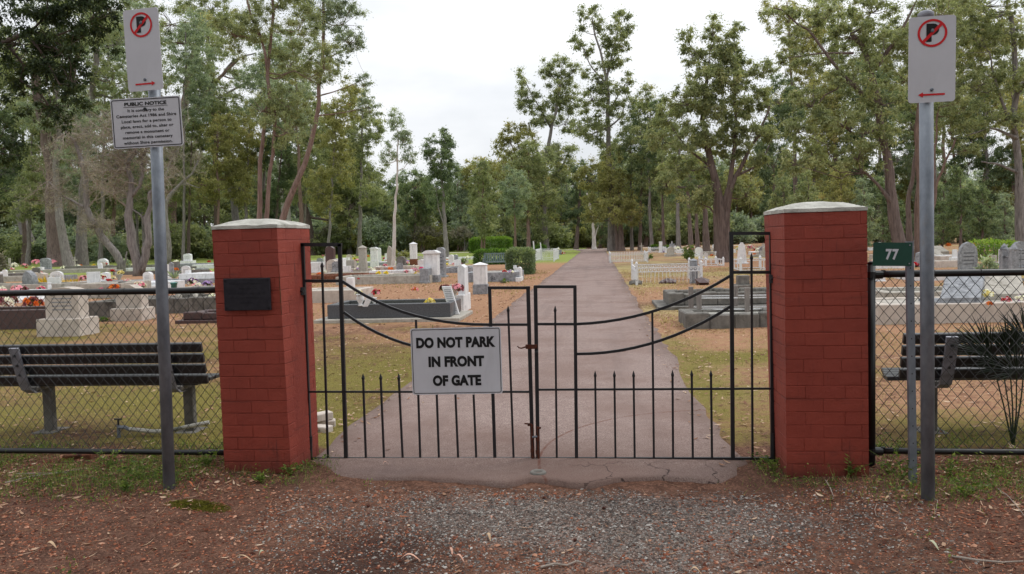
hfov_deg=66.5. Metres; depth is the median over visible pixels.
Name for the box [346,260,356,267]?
memorial block
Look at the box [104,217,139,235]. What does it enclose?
bush
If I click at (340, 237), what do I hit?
bush
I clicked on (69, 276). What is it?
grave kerb
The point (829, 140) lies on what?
gum tree
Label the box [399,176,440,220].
forest tree
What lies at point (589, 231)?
gum tree
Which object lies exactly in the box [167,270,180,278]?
strap leaf plant
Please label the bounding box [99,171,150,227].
forest tree
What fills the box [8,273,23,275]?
grave kerb
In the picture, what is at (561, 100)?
gum tree
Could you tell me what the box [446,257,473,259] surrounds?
grave kerb
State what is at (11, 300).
flower bunch
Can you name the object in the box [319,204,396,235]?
bush
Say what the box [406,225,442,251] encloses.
scrub tree
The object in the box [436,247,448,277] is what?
headstone
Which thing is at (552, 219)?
bush
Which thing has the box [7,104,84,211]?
gum tree
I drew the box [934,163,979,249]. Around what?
bushy tree
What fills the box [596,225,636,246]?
bush
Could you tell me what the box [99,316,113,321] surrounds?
shrub
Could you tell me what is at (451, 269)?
grave kerb
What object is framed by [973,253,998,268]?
shrub
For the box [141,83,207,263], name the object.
gnarled tree
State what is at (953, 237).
bush
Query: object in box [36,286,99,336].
headstone
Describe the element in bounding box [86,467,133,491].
weed plant
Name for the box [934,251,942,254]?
sloped slab
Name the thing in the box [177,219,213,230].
bush
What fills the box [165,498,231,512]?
moss patch
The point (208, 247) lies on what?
bush
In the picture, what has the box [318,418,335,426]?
loose brick
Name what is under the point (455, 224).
bush
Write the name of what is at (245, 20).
gum tree
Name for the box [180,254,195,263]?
headstone
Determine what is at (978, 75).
gum tree
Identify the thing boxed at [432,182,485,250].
forest tree
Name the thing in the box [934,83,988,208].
gum tree
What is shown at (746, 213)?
bush
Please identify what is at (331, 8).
gum tree
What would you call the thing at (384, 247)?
shrub
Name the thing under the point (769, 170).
gum tree
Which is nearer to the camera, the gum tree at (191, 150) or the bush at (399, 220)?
the gum tree at (191, 150)
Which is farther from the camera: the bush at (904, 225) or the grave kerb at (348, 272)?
the bush at (904, 225)
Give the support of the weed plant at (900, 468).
on the ground at (746, 480)
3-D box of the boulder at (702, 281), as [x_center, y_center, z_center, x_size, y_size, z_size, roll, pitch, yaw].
[6.175,-0.160,25.373,0.467,0.297,0.605,-1,3,6]
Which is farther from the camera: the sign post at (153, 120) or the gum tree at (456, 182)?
the gum tree at (456, 182)
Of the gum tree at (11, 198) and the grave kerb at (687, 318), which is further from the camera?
the gum tree at (11, 198)
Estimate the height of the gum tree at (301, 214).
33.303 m
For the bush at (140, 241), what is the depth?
123.44 m
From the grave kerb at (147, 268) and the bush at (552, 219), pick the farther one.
the bush at (552, 219)
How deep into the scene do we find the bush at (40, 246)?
119.88 m
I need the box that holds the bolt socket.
[530,469,545,474]
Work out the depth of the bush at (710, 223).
131.81 m
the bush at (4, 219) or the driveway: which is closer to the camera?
the driveway
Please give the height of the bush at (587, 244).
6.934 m
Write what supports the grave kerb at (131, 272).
on the ground at (746, 480)
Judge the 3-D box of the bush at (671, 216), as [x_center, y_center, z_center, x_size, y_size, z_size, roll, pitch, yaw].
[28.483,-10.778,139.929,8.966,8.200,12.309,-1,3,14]
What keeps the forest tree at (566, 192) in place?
on the ground at (746, 480)
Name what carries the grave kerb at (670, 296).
on the ground at (746, 480)
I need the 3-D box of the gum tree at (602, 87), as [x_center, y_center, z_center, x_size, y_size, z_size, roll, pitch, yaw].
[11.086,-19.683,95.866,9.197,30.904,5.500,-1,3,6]
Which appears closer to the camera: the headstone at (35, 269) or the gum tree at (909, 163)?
the headstone at (35, 269)
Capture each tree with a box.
[0,0,127,181]
[0,0,143,266]
[0,41,29,104]
[0,49,36,264]
[0,83,70,262]
[0,95,75,264]
[0,108,28,184]
[0,124,5,191]
[0,171,27,226]
[0,177,42,227]
[5,155,76,219]
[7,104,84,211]
[7,196,44,223]
[12,21,110,265]
[12,43,83,137]
[14,112,126,270]
[39,180,92,227]
[40,0,163,264]
[45,87,109,203]
[63,170,96,217]
[72,90,188,275]
[75,23,124,259]
[77,176,134,227]
[89,102,135,260]
[91,0,281,258]
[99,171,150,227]
[100,175,144,226]
[107,115,149,252]
[111,9,177,244]
[132,175,182,223]
[133,125,195,226]
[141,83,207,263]
[161,6,222,260]
[163,0,274,220]
[165,167,202,223]
[171,105,213,253]
[177,163,229,225]
[177,188,202,222]
[179,25,241,225]
[180,111,256,224]
[199,169,250,224]
[200,0,353,218]
[202,111,270,218]
[208,176,239,216]
[209,167,252,217]
[231,42,287,218]
[243,169,272,218]
[249,123,297,218]
[252,164,278,218]
[257,27,323,222]
[257,71,316,220]
[267,89,379,254]
[269,179,295,218]
[272,199,314,219]
[279,0,382,220]
[283,116,337,223]
[302,79,364,246]
[305,123,392,253]
[311,224,338,239]
[339,88,390,255]
[350,178,373,242]
[357,185,392,246]
[367,196,399,224]
[370,191,400,252]
[385,179,404,219]
[387,169,410,210]
[389,165,439,241]
[396,186,413,221]
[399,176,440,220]
[405,198,437,251]
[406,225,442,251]
[418,125,462,256]
[429,181,467,224]
[430,186,441,223]
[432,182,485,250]
[445,159,480,250]
[447,191,475,250]
[448,223,478,251]
[458,155,505,215]
[459,157,500,254]
[466,173,494,218]
[471,174,507,216]
[486,150,514,215]
[489,118,562,228]
[494,163,531,246]
[495,147,549,221]
[495,209,513,246]
[500,136,545,246]
[507,167,568,220]
[513,52,582,244]
[526,142,569,249]
[547,183,586,221]
[554,149,579,189]
[557,181,574,225]
[561,157,600,248]
[564,3,637,250]
[569,146,648,250]
[583,138,619,247]
[586,193,603,248]
[596,137,626,247]
[596,151,646,204]
[611,93,647,250]
[615,100,663,250]
[625,81,668,247]
[625,146,664,246]
[638,91,680,249]
[639,10,781,262]
[645,159,673,245]
[654,109,702,248]
[654,194,675,212]
[665,165,706,251]
[671,165,709,247]
[672,150,704,220]
[696,163,724,250]
[704,151,731,172]
[707,162,725,251]
[711,155,772,242]
[726,150,776,242]
[744,72,808,213]
[748,159,778,208]
[752,147,792,191]
[755,0,831,202]
[756,0,917,242]
[762,174,797,235]
[784,149,820,201]
[784,157,855,202]
[788,169,831,204]
[799,69,851,203]
[802,0,871,199]
[809,76,858,203]
[815,165,862,203]
[833,58,881,217]
[838,8,908,240]
[851,64,913,241]
[852,176,884,247]
[853,162,874,205]
[865,175,912,242]
[868,0,982,260]
[873,70,938,239]
[881,9,915,184]
[888,76,949,240]
[895,81,963,240]
[901,0,995,183]
[934,0,1023,241]
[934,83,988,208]
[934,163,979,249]
[934,180,957,246]
[936,102,1003,242]
[956,8,1023,204]
[957,81,1023,242]
[957,182,1006,252]
[961,160,979,186]
[962,177,972,185]
[970,24,1023,135]
[970,165,994,184]
[978,82,1023,240]
[987,190,1014,249]
[1011,89,1023,237]
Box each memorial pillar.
[358,245,367,271]
[370,247,378,267]
[410,242,417,264]
[421,250,440,281]
[472,262,488,293]
[689,258,697,283]
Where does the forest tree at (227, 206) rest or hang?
on the ground at (746, 480)
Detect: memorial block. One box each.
[311,262,324,272]
[325,258,345,270]
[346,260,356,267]
[346,277,354,286]
[419,268,431,283]
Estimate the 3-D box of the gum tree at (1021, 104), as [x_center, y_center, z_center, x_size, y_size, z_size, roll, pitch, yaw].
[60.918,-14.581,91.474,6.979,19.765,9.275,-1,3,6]
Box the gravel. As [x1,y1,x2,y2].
[189,485,1013,573]
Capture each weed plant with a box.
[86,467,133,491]
[93,448,124,465]
[107,457,162,478]
[187,449,218,466]
[252,469,268,482]
[279,459,307,475]
[755,451,779,467]
[843,454,871,475]
[869,444,920,479]
[875,444,919,473]
[935,451,980,475]
[948,473,995,495]
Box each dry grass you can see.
[89,270,546,331]
[621,266,1023,327]
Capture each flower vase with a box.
[114,270,122,280]
[170,282,177,287]
[356,294,363,305]
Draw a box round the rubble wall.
[168,294,213,297]
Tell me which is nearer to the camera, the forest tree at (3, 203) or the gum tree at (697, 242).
the gum tree at (697, 242)
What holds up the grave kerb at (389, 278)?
on the ground at (746, 480)
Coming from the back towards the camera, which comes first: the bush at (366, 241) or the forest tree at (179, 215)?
the forest tree at (179, 215)
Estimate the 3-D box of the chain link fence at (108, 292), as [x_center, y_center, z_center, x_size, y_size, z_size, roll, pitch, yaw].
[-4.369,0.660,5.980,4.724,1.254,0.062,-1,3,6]
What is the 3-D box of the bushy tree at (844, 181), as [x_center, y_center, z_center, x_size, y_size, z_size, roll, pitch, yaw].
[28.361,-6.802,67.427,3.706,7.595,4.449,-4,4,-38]
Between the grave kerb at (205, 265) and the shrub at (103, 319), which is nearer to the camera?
the shrub at (103, 319)
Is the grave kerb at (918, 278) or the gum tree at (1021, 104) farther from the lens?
the gum tree at (1021, 104)
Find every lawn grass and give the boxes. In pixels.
[0,332,411,449]
[665,324,1022,453]
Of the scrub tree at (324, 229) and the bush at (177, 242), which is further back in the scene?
the scrub tree at (324, 229)
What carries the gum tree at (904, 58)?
on the ground at (746, 480)
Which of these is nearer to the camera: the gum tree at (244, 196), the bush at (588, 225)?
the gum tree at (244, 196)
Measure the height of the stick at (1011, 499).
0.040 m
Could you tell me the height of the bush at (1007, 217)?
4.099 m
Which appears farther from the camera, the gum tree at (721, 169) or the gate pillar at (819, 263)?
the gum tree at (721, 169)
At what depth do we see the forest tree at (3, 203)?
157.19 m
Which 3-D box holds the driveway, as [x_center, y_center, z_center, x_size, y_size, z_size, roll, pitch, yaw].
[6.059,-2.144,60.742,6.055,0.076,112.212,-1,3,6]
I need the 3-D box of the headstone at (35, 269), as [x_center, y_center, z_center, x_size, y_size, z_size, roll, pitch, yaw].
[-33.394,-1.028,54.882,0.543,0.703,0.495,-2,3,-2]
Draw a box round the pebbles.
[0,454,1023,573]
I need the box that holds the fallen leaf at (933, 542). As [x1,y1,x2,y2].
[925,540,938,549]
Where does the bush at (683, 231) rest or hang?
on the ground at (746, 480)
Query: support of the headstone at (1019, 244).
on the ground at (746, 480)
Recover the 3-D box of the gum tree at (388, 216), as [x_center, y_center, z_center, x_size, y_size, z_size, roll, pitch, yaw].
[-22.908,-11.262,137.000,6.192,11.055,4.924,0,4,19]
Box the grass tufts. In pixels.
[0,322,1022,456]
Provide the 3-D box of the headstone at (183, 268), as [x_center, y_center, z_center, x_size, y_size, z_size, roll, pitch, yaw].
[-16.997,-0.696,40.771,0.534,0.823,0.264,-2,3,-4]
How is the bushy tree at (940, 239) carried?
on the ground at (746, 480)
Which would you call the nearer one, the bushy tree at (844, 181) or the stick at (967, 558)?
the stick at (967, 558)
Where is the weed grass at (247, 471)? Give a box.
[0,427,1023,515]
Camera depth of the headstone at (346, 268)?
38.99 m
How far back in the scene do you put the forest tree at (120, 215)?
148.55 m
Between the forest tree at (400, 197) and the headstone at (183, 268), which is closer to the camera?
the headstone at (183, 268)
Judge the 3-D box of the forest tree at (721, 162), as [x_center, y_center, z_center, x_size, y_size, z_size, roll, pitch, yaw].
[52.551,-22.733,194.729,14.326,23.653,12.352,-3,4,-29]
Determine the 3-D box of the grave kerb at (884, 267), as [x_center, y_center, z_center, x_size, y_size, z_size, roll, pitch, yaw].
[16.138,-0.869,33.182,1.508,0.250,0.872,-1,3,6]
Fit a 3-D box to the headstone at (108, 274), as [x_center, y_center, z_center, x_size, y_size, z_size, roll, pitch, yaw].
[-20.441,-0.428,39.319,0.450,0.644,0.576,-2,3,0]
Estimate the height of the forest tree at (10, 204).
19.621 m
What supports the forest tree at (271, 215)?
on the ground at (746, 480)
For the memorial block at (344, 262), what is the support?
on the ground at (746, 480)
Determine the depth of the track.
119.03 m
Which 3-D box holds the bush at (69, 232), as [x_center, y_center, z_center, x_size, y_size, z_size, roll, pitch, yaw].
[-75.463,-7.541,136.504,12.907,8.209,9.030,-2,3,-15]
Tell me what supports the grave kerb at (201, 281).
on the ground at (746, 480)
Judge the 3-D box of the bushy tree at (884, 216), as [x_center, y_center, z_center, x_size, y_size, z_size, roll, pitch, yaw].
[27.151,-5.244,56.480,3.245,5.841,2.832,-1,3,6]
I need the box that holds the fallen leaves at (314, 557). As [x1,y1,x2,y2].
[0,446,1023,572]
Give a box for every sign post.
[110,7,183,489]
[908,10,955,500]
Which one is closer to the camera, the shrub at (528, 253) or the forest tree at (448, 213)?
the shrub at (528, 253)
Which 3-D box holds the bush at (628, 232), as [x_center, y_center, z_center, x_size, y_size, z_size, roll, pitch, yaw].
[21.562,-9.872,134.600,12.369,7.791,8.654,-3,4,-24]
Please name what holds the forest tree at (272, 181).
on the ground at (746, 480)
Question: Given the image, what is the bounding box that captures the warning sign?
[410,327,502,394]
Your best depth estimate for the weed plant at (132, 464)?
5.34 m
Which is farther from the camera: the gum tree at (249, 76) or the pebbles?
the gum tree at (249, 76)
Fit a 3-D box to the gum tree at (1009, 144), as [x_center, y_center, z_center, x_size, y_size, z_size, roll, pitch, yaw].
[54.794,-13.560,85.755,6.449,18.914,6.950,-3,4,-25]
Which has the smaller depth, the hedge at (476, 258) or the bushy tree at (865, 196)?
the hedge at (476, 258)
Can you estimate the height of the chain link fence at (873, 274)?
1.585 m
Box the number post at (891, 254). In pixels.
[873,241,916,482]
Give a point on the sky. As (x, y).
(452, 64)
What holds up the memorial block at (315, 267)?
on the ground at (746, 480)
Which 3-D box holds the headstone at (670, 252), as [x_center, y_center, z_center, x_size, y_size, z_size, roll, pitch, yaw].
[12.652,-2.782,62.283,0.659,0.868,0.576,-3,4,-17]
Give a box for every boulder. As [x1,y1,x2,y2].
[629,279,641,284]
[659,278,676,283]
[695,277,708,284]
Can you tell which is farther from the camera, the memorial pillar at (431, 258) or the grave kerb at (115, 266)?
the grave kerb at (115, 266)
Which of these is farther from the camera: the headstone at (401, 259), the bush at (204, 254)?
the bush at (204, 254)
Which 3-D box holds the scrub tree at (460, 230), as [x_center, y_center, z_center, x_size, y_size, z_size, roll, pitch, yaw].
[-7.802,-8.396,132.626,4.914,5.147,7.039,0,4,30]
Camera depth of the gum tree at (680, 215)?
137.53 m
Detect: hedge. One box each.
[467,235,513,252]
[472,248,506,264]
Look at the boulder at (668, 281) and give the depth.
26.38 m
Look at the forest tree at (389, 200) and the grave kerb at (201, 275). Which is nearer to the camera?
the grave kerb at (201, 275)
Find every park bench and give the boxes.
[0,342,219,433]
[482,253,506,268]
[881,331,1023,433]
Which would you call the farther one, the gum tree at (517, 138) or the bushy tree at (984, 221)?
the gum tree at (517, 138)
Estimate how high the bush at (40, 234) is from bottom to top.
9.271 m
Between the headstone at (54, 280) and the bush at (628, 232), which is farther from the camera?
the bush at (628, 232)
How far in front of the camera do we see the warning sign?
5.62 m
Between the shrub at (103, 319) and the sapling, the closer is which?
the shrub at (103, 319)
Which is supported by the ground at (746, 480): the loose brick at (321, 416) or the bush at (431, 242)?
the bush at (431, 242)
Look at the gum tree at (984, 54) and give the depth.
102.78 m
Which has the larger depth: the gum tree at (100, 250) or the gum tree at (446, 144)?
the gum tree at (100, 250)
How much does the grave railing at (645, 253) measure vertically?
0.765 m
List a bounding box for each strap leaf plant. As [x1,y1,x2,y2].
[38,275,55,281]
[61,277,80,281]
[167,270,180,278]
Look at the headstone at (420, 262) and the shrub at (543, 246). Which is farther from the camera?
the shrub at (543, 246)
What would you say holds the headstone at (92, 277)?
on the ground at (746, 480)
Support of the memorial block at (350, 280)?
on the ground at (746, 480)
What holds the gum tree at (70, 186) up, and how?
on the ground at (746, 480)
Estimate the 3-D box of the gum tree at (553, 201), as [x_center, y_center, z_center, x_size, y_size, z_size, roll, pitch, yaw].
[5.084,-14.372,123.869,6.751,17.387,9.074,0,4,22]
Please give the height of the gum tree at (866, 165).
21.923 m
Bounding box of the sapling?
[378,105,417,265]
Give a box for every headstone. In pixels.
[0,274,5,282]
[2,270,7,275]
[16,289,44,302]
[22,270,37,283]
[32,267,40,272]
[36,273,48,281]
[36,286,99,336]
[40,258,51,268]
[47,277,60,283]
[49,271,63,281]
[86,272,100,282]
[97,258,108,264]
[101,272,110,280]
[110,284,155,320]
[143,272,153,280]
[168,262,173,273]
[169,261,179,269]
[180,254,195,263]
[181,266,190,273]
[324,259,336,273]
[325,246,335,269]
[331,261,337,271]
[343,266,350,271]
[378,248,381,261]
[387,246,391,265]
[396,256,405,265]
[396,263,403,269]
[418,259,423,266]
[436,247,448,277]
[449,255,453,264]
[454,259,460,265]
[456,264,470,309]
[515,267,522,281]
[659,241,662,252]
[665,247,675,256]
[694,247,703,256]
[734,275,749,288]
[735,242,748,263]
[761,247,764,256]
[915,252,919,266]
[949,249,957,259]
[957,242,977,268]
[1014,241,1023,268]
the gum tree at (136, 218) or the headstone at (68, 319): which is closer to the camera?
the headstone at (68, 319)
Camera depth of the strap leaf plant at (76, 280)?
34.95 m
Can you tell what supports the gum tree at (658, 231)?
on the ground at (746, 480)
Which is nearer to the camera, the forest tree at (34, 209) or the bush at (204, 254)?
the bush at (204, 254)
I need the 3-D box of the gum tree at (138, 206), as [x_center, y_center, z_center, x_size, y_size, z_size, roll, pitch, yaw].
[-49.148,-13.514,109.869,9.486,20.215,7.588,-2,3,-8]
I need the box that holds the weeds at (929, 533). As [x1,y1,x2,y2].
[0,457,1019,573]
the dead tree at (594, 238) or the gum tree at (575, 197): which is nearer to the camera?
the dead tree at (594, 238)
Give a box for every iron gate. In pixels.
[300,243,537,459]
[532,232,774,460]
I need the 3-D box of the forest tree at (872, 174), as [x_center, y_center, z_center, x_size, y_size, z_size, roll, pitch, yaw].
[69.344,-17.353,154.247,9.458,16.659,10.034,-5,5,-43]
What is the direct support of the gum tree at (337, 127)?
on the ground at (746, 480)
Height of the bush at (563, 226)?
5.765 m
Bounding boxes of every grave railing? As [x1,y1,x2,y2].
[535,247,558,260]
[609,250,647,262]
[631,258,702,284]
[648,247,665,252]
[698,256,724,265]
[734,255,765,270]
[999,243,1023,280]
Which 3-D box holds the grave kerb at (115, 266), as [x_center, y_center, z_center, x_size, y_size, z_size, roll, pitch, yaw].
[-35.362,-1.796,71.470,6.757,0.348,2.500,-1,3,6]
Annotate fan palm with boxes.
[950,301,1023,444]
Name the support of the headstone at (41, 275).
on the ground at (746, 480)
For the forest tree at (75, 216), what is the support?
on the ground at (746, 480)
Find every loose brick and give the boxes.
[62,454,96,459]
[317,410,332,421]
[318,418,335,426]
[318,424,332,432]
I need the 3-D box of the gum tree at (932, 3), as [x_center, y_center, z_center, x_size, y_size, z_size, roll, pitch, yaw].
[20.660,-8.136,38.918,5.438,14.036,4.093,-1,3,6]
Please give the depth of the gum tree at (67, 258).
89.36 m
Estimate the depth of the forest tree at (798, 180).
146.58 m
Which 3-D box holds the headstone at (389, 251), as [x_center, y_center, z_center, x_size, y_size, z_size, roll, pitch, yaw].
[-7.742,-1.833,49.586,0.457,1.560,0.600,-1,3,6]
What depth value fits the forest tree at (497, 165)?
158.66 m
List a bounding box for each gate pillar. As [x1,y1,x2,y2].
[211,219,318,473]
[763,201,868,477]
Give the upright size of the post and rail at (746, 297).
0.637 m
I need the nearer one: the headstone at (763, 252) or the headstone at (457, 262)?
the headstone at (457, 262)
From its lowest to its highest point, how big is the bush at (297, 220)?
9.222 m
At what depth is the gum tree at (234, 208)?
134.69 m
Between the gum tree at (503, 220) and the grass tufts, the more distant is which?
the gum tree at (503, 220)
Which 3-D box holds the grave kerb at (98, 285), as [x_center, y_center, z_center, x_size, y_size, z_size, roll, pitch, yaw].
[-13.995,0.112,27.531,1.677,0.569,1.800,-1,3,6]
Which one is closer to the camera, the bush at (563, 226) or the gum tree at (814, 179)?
the gum tree at (814, 179)
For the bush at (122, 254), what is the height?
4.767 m
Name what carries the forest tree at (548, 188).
on the ground at (746, 480)
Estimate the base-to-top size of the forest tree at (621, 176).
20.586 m
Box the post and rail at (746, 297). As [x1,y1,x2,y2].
[688,286,766,311]
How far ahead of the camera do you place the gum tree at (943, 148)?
101.05 m
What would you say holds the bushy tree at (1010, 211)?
on the ground at (746, 480)
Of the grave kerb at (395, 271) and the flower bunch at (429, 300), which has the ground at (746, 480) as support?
the grave kerb at (395, 271)
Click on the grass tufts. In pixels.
(409, 365)
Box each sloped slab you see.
[918,276,984,302]
[934,246,949,254]
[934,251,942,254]
[983,276,1023,299]
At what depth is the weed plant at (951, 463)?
4.93 m
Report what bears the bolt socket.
in the driveway
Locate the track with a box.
[417,245,745,253]
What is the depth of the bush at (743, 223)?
131.86 m
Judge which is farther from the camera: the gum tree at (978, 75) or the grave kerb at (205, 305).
the gum tree at (978, 75)
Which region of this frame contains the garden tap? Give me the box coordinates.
[114,418,209,437]
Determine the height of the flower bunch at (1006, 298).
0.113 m
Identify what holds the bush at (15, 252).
on the ground at (746, 480)
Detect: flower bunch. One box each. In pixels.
[0,296,18,306]
[10,285,28,289]
[22,296,43,305]
[31,259,39,263]
[106,284,119,288]
[134,281,146,287]
[187,278,197,284]
[202,280,212,285]
[371,288,380,294]
[424,298,435,302]
[452,283,463,291]
[982,289,993,296]
[1001,296,1011,302]
[1014,294,1023,300]
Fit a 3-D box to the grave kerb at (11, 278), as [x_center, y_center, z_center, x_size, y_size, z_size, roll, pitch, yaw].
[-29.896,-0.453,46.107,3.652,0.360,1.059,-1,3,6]
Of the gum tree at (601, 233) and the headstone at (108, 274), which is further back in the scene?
the gum tree at (601, 233)
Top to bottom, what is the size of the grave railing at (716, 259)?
0.516 m
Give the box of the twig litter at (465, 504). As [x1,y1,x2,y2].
[0,447,1023,573]
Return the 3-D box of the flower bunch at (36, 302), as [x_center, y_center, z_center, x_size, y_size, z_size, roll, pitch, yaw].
[-12.273,0.380,20.014,0.513,0.313,0.524,2,5,44]
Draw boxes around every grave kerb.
[0,281,86,289]
[0,306,45,329]
[3,276,21,281]
[8,268,116,273]
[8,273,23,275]
[64,265,112,268]
[64,275,76,279]
[75,280,150,298]
[82,264,154,267]
[88,295,155,317]
[113,270,154,274]
[126,267,154,270]
[148,293,215,313]
[151,280,184,287]
[168,278,214,283]
[174,269,209,273]
[175,309,216,323]
[179,272,213,278]
[180,263,213,266]
[192,264,213,267]
[311,273,375,282]
[312,287,372,302]
[314,298,472,323]
[326,271,368,273]
[336,273,432,284]
[357,262,386,265]
[369,269,414,273]
[373,265,419,269]
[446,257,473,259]
[446,266,472,272]
[468,270,523,281]
[652,287,766,309]
[678,306,766,328]
[692,251,714,254]
[876,264,914,268]
[876,286,942,297]
[876,297,1023,324]
[892,277,945,280]
[934,256,951,259]
[934,260,957,267]
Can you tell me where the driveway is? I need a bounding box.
[312,249,746,488]
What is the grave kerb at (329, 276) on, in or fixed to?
on the ground at (746, 480)
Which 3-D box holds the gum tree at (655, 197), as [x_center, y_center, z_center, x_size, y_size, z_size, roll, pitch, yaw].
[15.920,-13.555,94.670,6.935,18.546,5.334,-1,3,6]
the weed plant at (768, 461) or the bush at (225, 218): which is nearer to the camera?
the weed plant at (768, 461)
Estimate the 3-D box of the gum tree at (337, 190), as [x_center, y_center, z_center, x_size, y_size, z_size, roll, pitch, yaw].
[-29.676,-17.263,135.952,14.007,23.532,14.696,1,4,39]
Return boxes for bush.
[0,208,44,231]
[0,223,12,235]
[0,228,33,263]
[0,239,39,264]
[5,220,45,240]
[31,238,46,260]
[33,221,93,260]
[34,207,107,232]
[68,231,98,261]
[73,229,120,261]
[88,231,127,262]
[94,239,153,260]
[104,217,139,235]
[117,230,153,258]
[150,221,177,258]
[152,239,180,258]
[169,219,211,258]
[177,216,208,224]
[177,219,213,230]
[180,226,211,238]
[192,229,213,257]
[193,236,212,258]
[210,204,255,226]
[286,214,345,226]
[310,221,356,254]
[311,208,355,253]
[312,220,337,249]
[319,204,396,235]
[335,233,356,253]
[344,213,415,253]
[346,226,400,253]
[370,214,408,248]
[391,221,436,252]
[410,224,456,251]
[417,220,465,250]
[435,220,470,249]
[438,231,456,250]
[449,214,518,250]
[478,225,507,247]
[510,223,533,246]
[513,225,560,247]
[536,217,579,248]
[548,201,595,246]
[558,220,584,247]
[567,217,597,247]
[582,223,606,246]
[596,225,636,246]
[623,215,661,246]
[655,211,684,244]
[664,216,702,245]
[681,198,744,243]
[681,244,696,260]
[691,205,738,243]
[730,207,759,243]
[731,201,790,241]
[748,217,764,242]
[750,211,764,240]
[867,216,881,242]
[871,209,913,241]
[934,216,971,242]
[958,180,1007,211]
[984,210,1014,239]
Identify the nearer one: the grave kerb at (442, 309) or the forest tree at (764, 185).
the grave kerb at (442, 309)
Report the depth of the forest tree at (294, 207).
155.94 m
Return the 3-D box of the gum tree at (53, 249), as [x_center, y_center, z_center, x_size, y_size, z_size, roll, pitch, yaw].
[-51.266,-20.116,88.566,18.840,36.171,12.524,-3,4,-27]
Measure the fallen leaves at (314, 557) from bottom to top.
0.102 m
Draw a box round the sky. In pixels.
[0,0,1023,225]
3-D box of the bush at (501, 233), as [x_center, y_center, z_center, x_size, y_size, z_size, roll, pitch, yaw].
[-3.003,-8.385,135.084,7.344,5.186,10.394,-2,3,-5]
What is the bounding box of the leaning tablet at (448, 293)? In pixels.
[442,286,459,314]
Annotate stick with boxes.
[5,469,79,482]
[540,561,584,567]
[952,556,1022,562]
[997,488,1023,514]
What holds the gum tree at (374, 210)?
on the ground at (746, 480)
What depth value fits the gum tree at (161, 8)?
134.19 m
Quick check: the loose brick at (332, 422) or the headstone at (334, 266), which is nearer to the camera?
the loose brick at (332, 422)
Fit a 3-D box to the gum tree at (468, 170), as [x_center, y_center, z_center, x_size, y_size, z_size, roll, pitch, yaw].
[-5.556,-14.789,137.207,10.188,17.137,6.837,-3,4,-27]
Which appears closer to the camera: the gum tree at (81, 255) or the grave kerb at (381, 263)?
the grave kerb at (381, 263)
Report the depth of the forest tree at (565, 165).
186.04 m
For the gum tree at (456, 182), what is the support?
on the ground at (746, 480)
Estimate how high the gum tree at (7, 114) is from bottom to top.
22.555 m
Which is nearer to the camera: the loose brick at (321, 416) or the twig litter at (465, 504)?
the twig litter at (465, 504)
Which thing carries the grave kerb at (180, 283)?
on the ground at (746, 480)
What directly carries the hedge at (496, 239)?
on the ground at (746, 480)
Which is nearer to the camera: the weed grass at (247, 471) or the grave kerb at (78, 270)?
the weed grass at (247, 471)
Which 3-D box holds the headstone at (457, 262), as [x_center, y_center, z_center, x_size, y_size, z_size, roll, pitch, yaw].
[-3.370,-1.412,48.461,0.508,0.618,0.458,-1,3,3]
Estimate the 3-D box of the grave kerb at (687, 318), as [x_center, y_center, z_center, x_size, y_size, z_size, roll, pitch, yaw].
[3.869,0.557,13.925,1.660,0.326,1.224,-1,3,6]
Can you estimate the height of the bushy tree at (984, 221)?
4.794 m
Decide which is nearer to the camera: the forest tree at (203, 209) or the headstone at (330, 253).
the headstone at (330, 253)
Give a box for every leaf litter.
[0,322,1023,449]
[4,267,946,333]
[314,273,769,464]
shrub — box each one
[0,250,9,271]
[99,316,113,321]
[379,245,388,255]
[396,249,409,259]
[503,246,536,274]
[531,244,546,251]
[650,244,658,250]
[967,237,1016,260]
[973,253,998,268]
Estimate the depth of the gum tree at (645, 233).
129.46 m
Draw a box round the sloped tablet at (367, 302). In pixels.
[362,293,373,306]
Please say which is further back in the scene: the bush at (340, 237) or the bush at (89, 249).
the bush at (340, 237)
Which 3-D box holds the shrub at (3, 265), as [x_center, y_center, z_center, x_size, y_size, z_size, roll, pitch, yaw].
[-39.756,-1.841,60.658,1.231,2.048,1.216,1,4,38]
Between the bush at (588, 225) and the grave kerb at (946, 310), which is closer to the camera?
the grave kerb at (946, 310)
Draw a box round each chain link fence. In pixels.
[0,286,223,454]
[867,261,1023,466]
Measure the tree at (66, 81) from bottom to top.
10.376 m
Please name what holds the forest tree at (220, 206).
on the ground at (746, 480)
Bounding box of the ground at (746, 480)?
[0,238,1023,573]
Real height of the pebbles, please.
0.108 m
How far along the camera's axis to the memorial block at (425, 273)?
30.75 m
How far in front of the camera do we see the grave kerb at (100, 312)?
18.83 m
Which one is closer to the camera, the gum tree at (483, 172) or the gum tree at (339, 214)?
the gum tree at (483, 172)
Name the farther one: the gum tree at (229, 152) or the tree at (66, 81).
the gum tree at (229, 152)
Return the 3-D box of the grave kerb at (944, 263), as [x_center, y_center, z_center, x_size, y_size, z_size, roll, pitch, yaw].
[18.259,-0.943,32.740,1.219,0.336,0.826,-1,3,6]
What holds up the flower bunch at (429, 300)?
on the grave kerb at (442, 309)
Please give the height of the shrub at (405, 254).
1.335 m
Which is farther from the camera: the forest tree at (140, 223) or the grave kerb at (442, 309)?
the forest tree at (140, 223)

